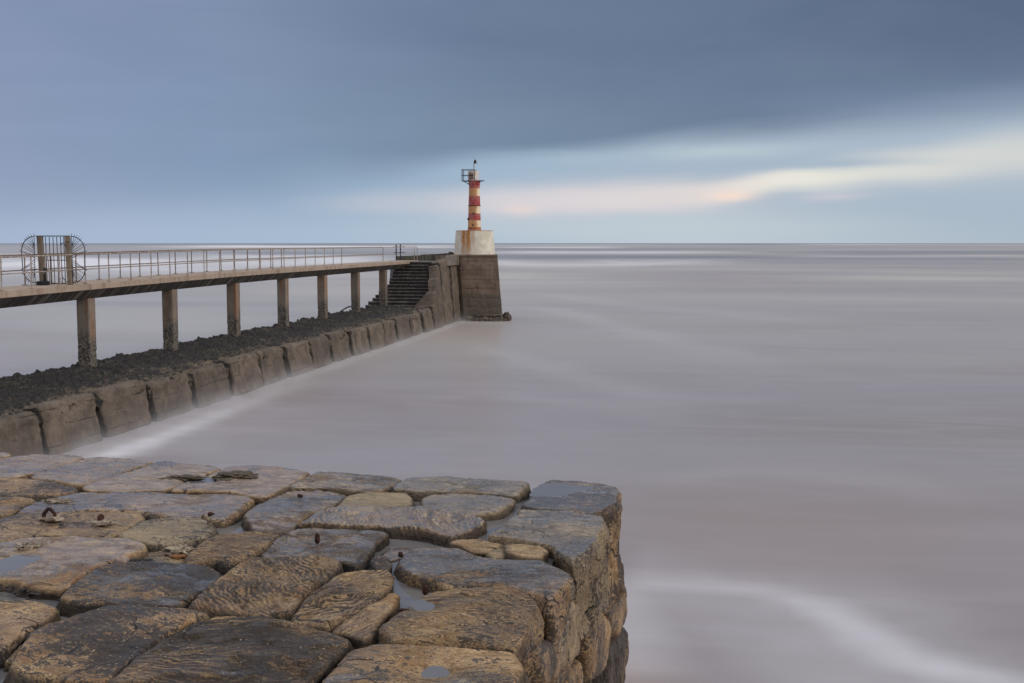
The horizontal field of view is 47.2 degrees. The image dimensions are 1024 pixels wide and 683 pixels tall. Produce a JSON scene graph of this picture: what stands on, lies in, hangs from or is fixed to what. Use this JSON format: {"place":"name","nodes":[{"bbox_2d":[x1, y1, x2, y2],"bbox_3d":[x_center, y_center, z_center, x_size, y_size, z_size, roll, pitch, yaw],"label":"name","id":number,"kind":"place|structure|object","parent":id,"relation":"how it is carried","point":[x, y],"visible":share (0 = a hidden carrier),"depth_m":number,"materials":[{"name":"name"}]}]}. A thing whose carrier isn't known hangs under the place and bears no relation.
{"place":"outdoors","nodes":[
{"label":"outdoors","id":0,"kind":"place"},
{"bbox_2d":[0,243,1023,682],"bbox_3d":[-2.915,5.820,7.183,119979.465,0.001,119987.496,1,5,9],"label":"sea","id":1,"kind":"structure","parent":0,"point":[806,459],"depth_m":43.21,"materials":[{"name":"grey liquid"}]},
{"bbox_2d":[0,258,460,456],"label":"breakwater","id":2,"kind":"object","parent":1,"relation":"in","point":[54,411],"visible":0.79,"depth_m":46.74,"materials":[{"name":"stone"}]},
{"bbox_2d":[0,247,418,367],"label":"footbridge","id":3,"kind":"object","parent":2,"relation":"on","point":[84,294],"visible":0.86,"depth_m":51.91,"materials":[{"name":"concrete"}]},
{"bbox_2d":[36,281,49,284],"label":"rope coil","id":4,"kind":"object","parent":3,"relation":"on","point":[42,282],"visible":1,"depth_m":42.45,"materials":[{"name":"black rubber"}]},
{"bbox_2d":[43,267,46,280],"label":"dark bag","id":5,"kind":"object","parent":3,"relation":"hanging from","point":[44,275],"visible":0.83,"depth_m":42.83,"materials":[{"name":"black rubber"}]},
{"bbox_2d":[44,253,49,281],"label":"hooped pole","id":6,"kind":"object","parent":3,"relation":"on","point":[48,266],"visible":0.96,"depth_m":42.82,"materials":[{"name":"metal"}]},
{"bbox_2d":[19,234,86,284],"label":"spiked gate","id":7,"kind":"structure","parent":3,"relation":"on","point":[68,244],"depth_m":42.95,"materials":[{"name":"metal"}]},
{"bbox_2d":[394,244,404,260],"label":"blue gate post","id":8,"kind":"object","parent":3,"relation":"on","point":[400,252],"visible":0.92,"depth_m":96.12,"materials":[{"name":"metal"}]},
{"bbox_2d":[365,262,431,307],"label":"stone staircase","id":9,"kind":"structure","parent":2,"relation":"on","point":[407,285],"depth_m":90.88,"materials":[{"name":"stone"}]},
{"bbox_2d":[0,452,628,682],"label":"stone quay","id":10,"kind":"structure","parent":1,"relation":"in","point":[285,598],"depth_m":5.76,"materials":[{"name":"stone"}]},
{"bbox_2d":[0,554,40,573],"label":"puddle","id":11,"kind":"object","parent":10,"relation":"on","point":[10,563],"visible":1,"depth_m":5.94,"materials":[{"name":"liquid"}]},
{"bbox_2d":[14,542,42,549],"bbox_3d":[-2.552,1.082,6.188,0.158,0.055,0.131,1,5,9],"label":"mortar chunk","id":12,"kind":"object","parent":10,"relation":"on","point":[25,545],"visible":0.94,"depth_m":6.16,"materials":[{"name":"beige concrete"}]},
{"bbox_2d":[0,584,58,600],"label":"gravel","id":13,"kind":"structure","parent":10,"relation":"on","point":[17,593],"depth_m":5.50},
{"bbox_2d":[39,507,65,521],"bbox_3d":[-2.664,1.002,6.815,0.159,0.080,0.099,1,5,9],"label":"rusty ring","id":14,"kind":"object","parent":10,"relation":"on","point":[54,517],"visible":1,"depth_m":6.80,"materials":[{"name":"metal"}]},
{"bbox_2d":[42,498,73,503],"bbox_3d":[-2.820,0.992,7.283,0.216,0.035,0.103,1,5,9],"label":"stone chip","id":15,"kind":"object","parent":10,"relation":"on","point":[57,500],"visible":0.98,"depth_m":7.26,"materials":[{"name":"beige stone"}]},
{"bbox_2d":[90,514,117,526],"bbox_3d":[-2.339,1.021,6.695,0.140,0.075,0.108,3,5,29],"label":"rusty bolt","id":16,"kind":"object","parent":10,"relation":"on","point":[100,520],"visible":1,"depth_m":6.68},
{"bbox_2d":[114,555,128,562],"bbox_3d":[-1.975,1.116,5.938,0.082,0.066,0.073,1,5,9],"label":"pebble","id":17,"kind":"object","parent":10,"relation":"on","point":[122,558],"visible":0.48,"depth_m":5.92,"materials":[{"name":"beige stone"}]},
{"bbox_2d":[129,558,153,561],"bbox_3d":[-1.870,1.128,5.937,0.176,0.059,0.122,1,5,9],"label":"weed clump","id":18,"kind":"object","parent":10,"relation":"on","point":[136,560],"visible":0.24,"depth_m":5.93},
{"bbox_2d":[169,554,187,558],"bbox_3d":[-1.731,1.114,6.092,0.083,0.014,0.088,-4,6,-40],"label":"rust stain crust","id":19,"kind":"object","parent":10,"relation":"on","point":[177,556],"visible":1,"depth_m":6.08},
{"bbox_2d":[162,543,195,555],"bbox_3d":[-1.750,1.102,6.163,0.181,0.075,0.135,1,5,9],"label":"mortar chunk","id":20,"kind":"object","parent":10,"relation":"on","point":[177,548],"visible":0.86,"depth_m":6.14,"materials":[{"name":"beige concrete"}]},
{"bbox_2d":[158,474,207,480],"bbox_3d":[-2.232,0.930,8.001,0.329,0.042,0.177,1,5,9],"label":"weed clump","id":21,"kind":"object","parent":10,"relation":"on","point":[187,477],"visible":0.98,"depth_m":7.96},
{"bbox_2d":[183,476,216,483],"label":"puddle","id":22,"kind":"object","parent":10,"relation":"on","point":[208,480],"visible":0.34,"depth_m":7.93,"materials":[{"name":"liquid"}]},
{"bbox_2d":[201,512,213,524],"bbox_3d":[-1.735,1.034,6.693,0.074,0.124,0.044,1,5,9],"label":"mortar stub","id":23,"kind":"object","parent":10,"relation":"on","point":[207,518],"visible":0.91,"depth_m":6.68,"materials":[{"name":"beige concrete"}]},
{"bbox_2d":[211,470,258,481],"bbox_3d":[-1.883,0.927,8.014,0.334,0.077,0.296,1,5,9],"label":"weed clump","id":24,"kind":"object","parent":10,"relation":"on","point":[224,475],"visible":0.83,"depth_m":7.97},
{"bbox_2d":[0,496,553,682],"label":"puddle","id":25,"kind":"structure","parent":10,"relation":"on","point":[407,594],"depth_m":6.31,"materials":[{"name":"grey liquid"}]},
{"bbox_2d":[422,584,429,594],"bbox_3d":[-0.401,1.153,5.450,0.037,0.057,0.036,1,5,9],"label":"rusty stud","id":26,"kind":"object","parent":25,"relation":"on","point":[425,590],"visible":0.97,"depth_m":5.44,"materials":[{"name":"brown metal"}]},
{"bbox_2d":[315,533,319,543],"bbox_3d":[-1.046,1.059,6.306,0.030,0.066,0.030,1,5,9],"label":"rusty stud","id":27,"kind":"object","parent":10,"relation":"on","point":[317,538],"visible":1,"depth_m":6.30,"materials":[{"name":"brown metal"}]},
{"bbox_2d":[410,598,434,610],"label":"puddle","id":28,"kind":"object","parent":10,"relation":"on","point":[420,605],"visible":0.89,"depth_m":5.22,"materials":[{"name":"liquid"}]},
{"bbox_2d":[421,666,449,677],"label":"puddle","id":29,"kind":"object","parent":10,"relation":"on","point":[434,671],"visible":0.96,"depth_m":4.44,"materials":[{"name":"liquid"}]},
{"bbox_2d":[529,482,593,496],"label":"puddle","id":30,"kind":"object","parent":10,"relation":"on","point":[552,489],"visible":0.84,"depth_m":7.70,"materials":[{"name":"liquid"}]},
{"bbox_2d":[389,252,502,320],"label":"lighthouse platform","id":31,"kind":"structure","parent":1,"relation":"in","point":[479,288],"depth_m":96.83,"materials":[{"name":"concrete"}]},
{"bbox_2d":[454,160,494,254],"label":"lighthouse","id":32,"kind":"object","parent":31,"relation":"on","point":[474,239],"visible":1,"depth_m":98.18,"materials":[{"name":"white paint"}]},
{"bbox_2d":[503,311,511,320],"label":"sea rock","id":33,"kind":"object","parent":1,"relation":"in","point":[507,316],"visible":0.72,"depth_m":96.80,"materials":[{"name":"grey stone"}]},
{"bbox_2d":[0,0,1023,242],"label":"sky","id":34,"kind":"structure","parent":0,"point":[122,121],"materials":[{"name":"blue"}]}
]}

